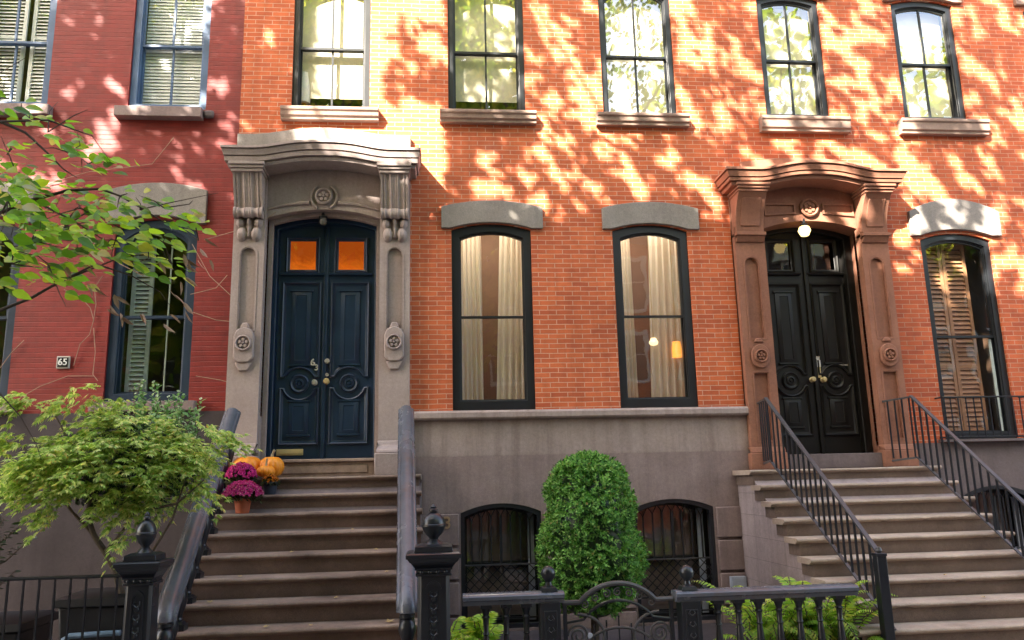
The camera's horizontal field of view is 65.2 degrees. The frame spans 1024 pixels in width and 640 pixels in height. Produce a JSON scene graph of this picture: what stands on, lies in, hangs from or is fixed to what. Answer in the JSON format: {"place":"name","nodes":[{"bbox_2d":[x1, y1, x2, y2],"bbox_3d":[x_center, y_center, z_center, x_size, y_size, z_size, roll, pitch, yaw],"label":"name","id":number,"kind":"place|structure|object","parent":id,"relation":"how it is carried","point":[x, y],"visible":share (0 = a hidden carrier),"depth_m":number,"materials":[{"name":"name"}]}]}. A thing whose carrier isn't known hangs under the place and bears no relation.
{"place":"outdoors","nodes":[
{"label":"outdoors","id":0,"kind":"place"},
{"bbox_2d":[0,57,217,459],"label":"linden tree","id":1,"kind":"object","parent":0,"point":[52,233],"visible":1,"depth_m":5.22,"materials":[{"name":"green plant"}]},
{"bbox_2d":[459,622,788,639],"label":"areaway ground","id":2,"kind":"structure","parent":0,"point":[709,631],"depth_m":8.68,"materials":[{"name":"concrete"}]},
{"bbox_2d":[0,495,36,588],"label":"evergreen shrub","id":3,"kind":"object","parent":2,"relation":"on","point":[4,541],"visible":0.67,"depth_m":6.58,"materials":[{"name":"green plant"}]},
{"bbox_2d":[0,610,58,639],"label":"waste bin","id":4,"kind":"object","parent":2,"relation":"on","point":[27,625],"visible":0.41,"depth_m":6.54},
{"bbox_2d":[0,574,120,639],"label":"iron fence","id":5,"kind":"object","parent":2,"relation":"on","point":[55,578],"visible":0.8,"depth_m":6.15,"materials":[{"name":"black metal"}]},
{"bbox_2d":[54,587,125,639],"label":"waste bin","id":6,"kind":"object","parent":2,"relation":"on","point":[91,614],"visible":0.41,"depth_m":6.32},
{"bbox_2d":[0,0,244,639],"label":"row house","id":7,"kind":"structure","parent":2,"relation":"on","point":[142,82],"depth_m":9.65,"materials":[{"name":"brick"}]},
{"bbox_2d":[0,226,21,400],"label":"window","id":8,"kind":"structure","parent":7,"relation":"in","point":[10,313],"depth_m":9.22,"materials":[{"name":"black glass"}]},
{"bbox_2d":[0,0,56,103],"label":"window","id":9,"kind":"structure","parent":7,"relation":"in","point":[16,41],"depth_m":10.01,"materials":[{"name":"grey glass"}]},
{"bbox_2d":[56,356,70,368],"bbox_3d":[-5.129,0.485,9.142,0.144,0.144,0.039,0,-11,-5],"label":"number plaque","id":10,"kind":"object","parent":7,"relation":"attached to","point":[62,362],"visible":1,"depth_m":9.13,"materials":[{"name":"metal"}]},
{"bbox_2d":[0,137,275,397],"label":"bare vine","id":11,"kind":"object","parent":7,"relation":"attached to","point":[138,273],"visible":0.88,"depth_m":9.32,"materials":[{"name":"brown plant"}]},
{"bbox_2d":[104,220,197,401],"bbox_3d":[-4.234,-0.099,9.530,0.943,2.189,0.262,0,-11,-5],"label":"window","id":12,"kind":"structure","parent":7,"relation":"in","point":[113,369],"depth_m":9.47,"materials":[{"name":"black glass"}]},
{"bbox_2d":[129,0,211,109],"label":"window","id":13,"kind":"structure","parent":7,"relation":"in","point":[141,49],"depth_m":10.15,"materials":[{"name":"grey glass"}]},
{"bbox_2d":[0,383,262,593],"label":"maple shrub","id":14,"kind":"object","parent":2,"relation":"on","point":[76,459],"visible":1,"depth_m":6.36,"materials":[{"name":"green plant"}]},
{"bbox_2d":[113,511,173,639],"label":"newel post","id":15,"kind":"object","parent":2,"relation":"on","point":[142,570],"visible":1,"depth_m":5.79,"materials":[{"name":"black metal"}]},
{"bbox_2d":[103,379,206,512],"bbox_3d":[-3.305,1.155,7.494,0.977,1.255,0.691,0,-11,-5],"label":"euonymus shrub","id":16,"kind":"object","parent":2,"relation":"on","point":[176,415],"visible":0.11,"depth_m":7.50,"materials":[{"name":"green plant"}]},
{"bbox_2d":[175,474,423,639],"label":"stoop","id":17,"kind":"object","parent":2,"relation":"on","point":[280,589],"visible":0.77,"depth_m":7.31,"materials":[{"name":"stone"}]},
{"bbox_2d":[157,408,240,639],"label":"stair railing","id":18,"kind":"object","parent":17,"relation":"on","point":[184,572],"visible":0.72,"depth_m":6.78,"materials":[{"name":"metal"}]},
{"bbox_2d":[224,462,257,483],"bbox_3d":[-2.800,1.634,8.264,0.334,0.344,0.350,0,-11,-5],"label":"potted chrysanthemum","id":19,"kind":"object","parent":17,"relation":"on","point":[245,471],"visible":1,"depth_m":8.19,"materials":[{"name":"purple plant"}]},
{"bbox_2d":[222,480,263,513],"bbox_3d":[-2.689,1.763,7.999,0.413,0.331,0.408,0,-11,-5],"label":"potted chrysanthemum","id":20,"kind":"object","parent":17,"relation":"on","point":[243,494],"visible":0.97,"depth_m":7.91,"materials":[{"name":"plant"}]},
{"bbox_2d":[232,448,260,469],"bbox_3d":[-2.853,1.533,8.626,0.322,0.330,0.322,0,-11,-5],"label":"pumpkin","id":21,"kind":"object","parent":17,"relation":"on","point":[254,462],"visible":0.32,"depth_m":8.53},
{"bbox_2d":[256,458,274,476],"bbox_3d":[-2.603,1.562,8.459,0.194,0.198,0.194,0,-11,-5],"label":"pumpkin","id":22,"kind":"object","parent":17,"relation":"on","point":[262,471],"visible":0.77,"depth_m":8.38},
{"bbox_2d":[260,473,280,494],"bbox_3d":[-2.506,1.697,8.293,0.211,0.218,0.216,0,-11,-5],"label":"potted chrysanthemum","id":23,"kind":"object","parent":17,"relation":"on","point":[271,482],"visible":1,"depth_m":8.24,"materials":[{"name":"orange plant"}]},
{"bbox_2d":[259,450,283,475],"bbox_3d":[-2.594,1.545,8.627,0.267,0.295,0.268,0,-11,-5],"label":"pumpkin","id":24,"kind":"object","parent":17,"relation":"on","point":[277,463],"visible":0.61,"depth_m":8.55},
{"bbox_2d":[396,405,417,639],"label":"stair railing","id":25,"kind":"object","parent":17,"relation":"on","point":[406,594],"visible":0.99,"depth_m":7.09,"materials":[{"name":"metal"}]},
{"bbox_2d":[406,504,460,639],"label":"newel post","id":26,"kind":"object","parent":2,"relation":"on","point":[433,559],"visible":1,"depth_m":5.95,"materials":[{"name":"black metal"}]},
{"bbox_2d":[450,611,503,639],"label":"bush","id":27,"kind":"object","parent":2,"relation":"on","point":[470,633],"visible":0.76,"depth_m":6.60,"materials":[{"name":"green plant"}]},
{"bbox_2d":[220,0,749,631],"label":"row house","id":28,"kind":"structure","parent":2,"relation":"on","point":[568,144],"depth_m":9.89,"materials":[{"name":"orange brick"}]},
{"bbox_2d":[273,228,324,459],"bbox_3d":[-2.574,0.246,9.731,0.575,2.896,0.108,0,-11,-5],"label":"door leaf","id":29,"kind":"structure","parent":28,"relation":"in","point":[298,373],"depth_m":9.73,"materials":[{"name":"blue wood"}]},
{"bbox_2d":[301,71,309,105],"bbox_3d":[-2.687,-2.926,10.322,0.170,0.551,0.167,0,-11,-5],"label":"curtain","id":30,"kind":"object","parent":28,"relation":"in","point":[305,101],"visible":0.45,"depth_m":10.27,"materials":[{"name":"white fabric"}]},
{"bbox_2d":[319,213,327,225],"bbox_3d":[-2.331,-1.254,9.880,0.110,0.177,0.107,0,-11,-5],"label":"ceiling lamp","id":31,"kind":"object","parent":28,"relation":"hanging from","point":[323,219],"visible":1,"depth_m":9.84,"materials":[{"name":"grey glass"}]},
{"bbox_2d":[292,0,370,106],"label":"window","id":32,"kind":"structure","parent":28,"relation":"in","point":[332,37],"depth_m":10.40,"materials":[{"name":"black glass"}]},
{"bbox_2d":[320,227,374,458],"bbox_3d":[-2.000,0.240,9.770,0.624,2.896,0.138,0,-11,-5],"label":"door leaf","id":33,"kind":"structure","parent":28,"relation":"in","point":[347,381],"depth_m":9.78,"materials":[{"name":"blue wood"}]},
{"bbox_2d":[444,516,449,528],"bbox_3d":[-0.814,2.306,9.097,0.225,0.138,0.016,0,-11,-5],"label":"house number","id":34,"kind":"object","parent":28,"relation":"attached to","point":[448,521],"visible":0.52,"depth_m":9.10,"materials":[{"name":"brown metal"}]},
{"bbox_2d":[461,236,483,399],"bbox_3d":[-0.517,-0.055,10.007,0.295,2.240,0.083,0,-11,-5],"label":"curtain","id":35,"kind":"object","parent":28,"relation":"hanging from","point":[472,333],"visible":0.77,"depth_m":10.00,"materials":[{"name":"beige fabric"}]},
{"bbox_2d":[447,0,524,109],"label":"window","id":36,"kind":"structure","parent":28,"relation":"in","point":[486,45],"depth_m":10.59,"materials":[{"name":"clear glass"}]},
{"bbox_2d":[451,225,535,410],"bbox_3d":[-0.241,-0.041,9.820,0.988,2.324,0.130,0,-11,-5],"label":"window","id":37,"kind":"structure","parent":28,"relation":"in","point":[457,235],"depth_m":9.76,"materials":[{"name":"black glass"}]},
{"bbox_2d":[460,503,542,629],"bbox_3d":[-0.119,2.799,9.156,0.931,1.370,0.095,0,-11,-5],"label":"window grille","id":38,"kind":"object","parent":28,"relation":"attached to","point":[536,512],"depth_m":9.17,"materials":[{"name":"black metal"}]},
{"bbox_2d":[464,507,538,623],"bbox_3d":[-0.142,2.849,9.402,0.929,1.370,0.190,0,-11,-5],"label":"window","id":39,"kind":"structure","parent":28,"relation":"in","point":[470,611],"depth_m":9.48,"materials":[{"name":"black glass"}]},
{"bbox_2d":[497,236,524,398],"bbox_3d":[-0.017,-0.058,10.054,0.400,2.240,0.083,0,-11,-5],"label":"curtain","id":40,"kind":"object","parent":28,"relation":"hanging from","point":[510,369],"visible":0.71,"depth_m":10.03,"materials":[{"name":"beige fabric"}]},
{"bbox_2d":[621,239,637,397],"bbox_3d":[1.441,-0.065,10.191,0.230,2.240,0.083,0,-11,-5],"label":"curtain","id":41,"kind":"object","parent":28,"relation":"hanging from","point":[632,383],"visible":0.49,"depth_m":10.17,"materials":[{"name":"beige fabric"}]},
{"bbox_2d":[598,0,675,112],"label":"window","id":42,"kind":"structure","parent":28,"relation":"in","point":[637,71],"depth_m":10.77,"materials":[{"name":"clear glass"}]},
{"bbox_2d":[647,236,657,345],"bbox_3d":[1.764,-0.476,10.223,0.120,1.636,0.120,0,-11,-5],"label":"pendant lamp","id":43,"kind":"object","parent":28,"relation":"hanging from","point":[653,341],"visible":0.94,"depth_m":10.11,"materials":[{"name":"white"}]},
{"bbox_2d":[612,226,697,407],"bbox_3d":[1.760,-0.050,10.007,0.968,2.324,0.130,0,-11,-5],"label":"window","id":44,"kind":"structure","parent":28,"relation":"in","point":[679,236],"depth_m":9.96,"materials":[{"name":"black glass"}]},
{"bbox_2d":[648,236,685,396],"bbox_3d":[1.949,-0.067,10.239,0.470,2.240,0.082,0,-11,-5],"label":"curtain","id":45,"kind":"object","parent":28,"relation":"hanging from","point":[667,374],"visible":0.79,"depth_m":10.23,"materials":[{"name":"beige fabric"}]},
{"bbox_2d":[637,503,712,616],"bbox_3d":[1.880,2.840,9.591,0.963,1.370,0.190,0,-11,-5],"label":"window","id":46,"kind":"structure","parent":28,"relation":"in","point":[661,606],"depth_m":9.68,"materials":[{"name":"black glass"}]},
{"bbox_2d":[669,240,681,357],"bbox_3d":[2.058,-0.404,10.235,0.124,1.786,0.124,0,-11,-5],"label":"pendant lamp","id":47,"kind":"object","parent":28,"relation":"hanging from","point":[676,349],"visible":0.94,"depth_m":10.05,"materials":[{"name":"orange"}]},
{"bbox_2d":[633,499,718,622],"bbox_3d":[1.903,2.789,9.345,0.965,1.370,0.095,0,-11,-5],"label":"window grille","id":48,"kind":"object","parent":28,"relation":"attached to","point":[712,546],"depth_m":9.38,"materials":[{"name":"black metal"}]},
{"bbox_2d":[729,576,746,586],"bbox_3d":[2.613,3.042,9.233,0.180,0.160,0.068,0,-11,-5],"label":"meter box","id":49,"kind":"object","parent":28,"relation":"attached to","point":[738,580],"visible":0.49,"depth_m":9.21,"materials":[{"name":"grey metal"}]},
{"bbox_2d":[462,565,564,639],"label":"area fence","id":50,"kind":"object","parent":2,"relation":"on","point":[548,597],"visible":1,"depth_m":6.25,"materials":[{"name":"metal"}]},
{"bbox_2d":[562,581,674,639],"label":"area gate","id":51,"kind":"structure","parent":50,"relation":"attached to","point":[635,629],"depth_m":6.36,"materials":[{"name":"black metal"}]},
{"bbox_2d":[533,449,651,639],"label":"boxwood topiary","id":52,"kind":"object","parent":2,"relation":"on","point":[592,540],"visible":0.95,"depth_m":7.53,"materials":[{"name":"green plant"}]},
{"bbox_2d":[671,565,858,639],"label":"area fence","id":53,"kind":"object","parent":2,"relation":"on","point":[688,596],"visible":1,"depth_m":6.44,"materials":[{"name":"metal"}]},
{"bbox_2d":[691,577,876,639],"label":"fern clump","id":54,"kind":"object","parent":2,"relation":"on","point":[769,620],"visible":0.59,"depth_m":6.73,"materials":[{"name":"green plant"}]},
{"bbox_2d":[754,575,896,639],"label":"fern clump","id":55,"kind":"object","parent":2,"relation":"on","point":[853,599],"visible":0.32,"depth_m":6.76,"materials":[{"name":"green plant"}]},
{"bbox_2d":[714,0,1023,549],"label":"row house","id":56,"kind":"structure","parent":2,"relation":"on","point":[878,145],"depth_m":10.51,"materials":[{"name":"orange brick"}]},
{"bbox_2d":[756,0,828,115],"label":"window","id":57,"kind":"structure","parent":56,"relation":"in","point":[794,84],"depth_m":10.96,"materials":[{"name":"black glass"}]},
{"bbox_2d":[764,233,825,453],"bbox_3d":[3.576,0.244,10.326,0.703,2.961,0.138,0,-11,-5],"label":"door leaf","id":58,"kind":"structure","parent":56,"relation":"in","point":[789,290],"depth_m":10.33,"materials":[{"name":"black wood"}]},
{"bbox_2d":[798,218,810,236],"bbox_3d":[3.764,-1.188,10.307,0.160,0.240,0.160,0,-11,-5],"label":"porch lamp","id":59,"kind":"object","parent":56,"relation":"attached to","point":[804,229],"visible":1,"depth_m":10.26,"materials":[{"name":"white glass"}]},
{"bbox_2d":[804,234,861,453],"bbox_3d":[4.159,0.244,10.396,0.523,2.961,0.108,0,-11,-5],"label":"door leaf","id":60,"kind":"structure","parent":56,"relation":"in","point":[827,294],"depth_m":10.36,"materials":[{"name":"black wood"}]},
{"bbox_2d":[890,2,965,118],"bbox_3d":[5.713,-3.559,11.109,0.898,1.794,0.165,0,-11,-5],"label":"window","id":61,"kind":"structure","parent":56,"relation":"in","point":[918,43],"depth_m":11.15,"materials":[{"name":"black glass"}]},
{"bbox_2d":[920,234,1016,438],"bbox_3d":[5.823,0.204,10.389,0.968,2.669,0.242,0,-11,-5],"label":"window","id":62,"kind":"structure","parent":56,"relation":"in","point":[957,365],"depth_m":10.42,"materials":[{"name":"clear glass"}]},
{"bbox_2d":[934,395,1023,437],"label":"window guard","id":63,"kind":"object","parent":56,"relation":"attached to","point":[988,397],"visible":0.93,"depth_m":9.89,"materials":[{"name":"black metal"}]},
{"bbox_2d":[964,485,1023,549],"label":"window grille","id":64,"kind":"object","parent":56,"relation":"attached to","point":[1019,492],"depth_m":9.83,"materials":[{"name":"black metal"}]},
{"bbox_2d":[971,489,1023,549],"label":"window","id":65,"kind":"structure","parent":56,"relation":"in","point":[980,499],"depth_m":10.14,"materials":[{"name":"black glass"}]},
{"bbox_2d":[732,465,1023,639],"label":"stoop","id":66,"kind":"object","parent":2,"relation":"on","point":[925,528],"visible":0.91,"depth_m":8.01,"materials":[{"name":"stone"}]},
{"bbox_2d":[757,397,895,639],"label":"stair railing","id":67,"kind":"object","parent":66,"relation":"on","point":[881,584],"visible":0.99,"depth_m":7.72,"materials":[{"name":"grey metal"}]},
{"bbox_2d":[882,395,1023,558],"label":"stair railing","id":68,"kind":"object","parent":66,"relation":"on","point":[978,460],"visible":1,"depth_m":8.61,"materials":[{"name":"grey metal"}]}
]}

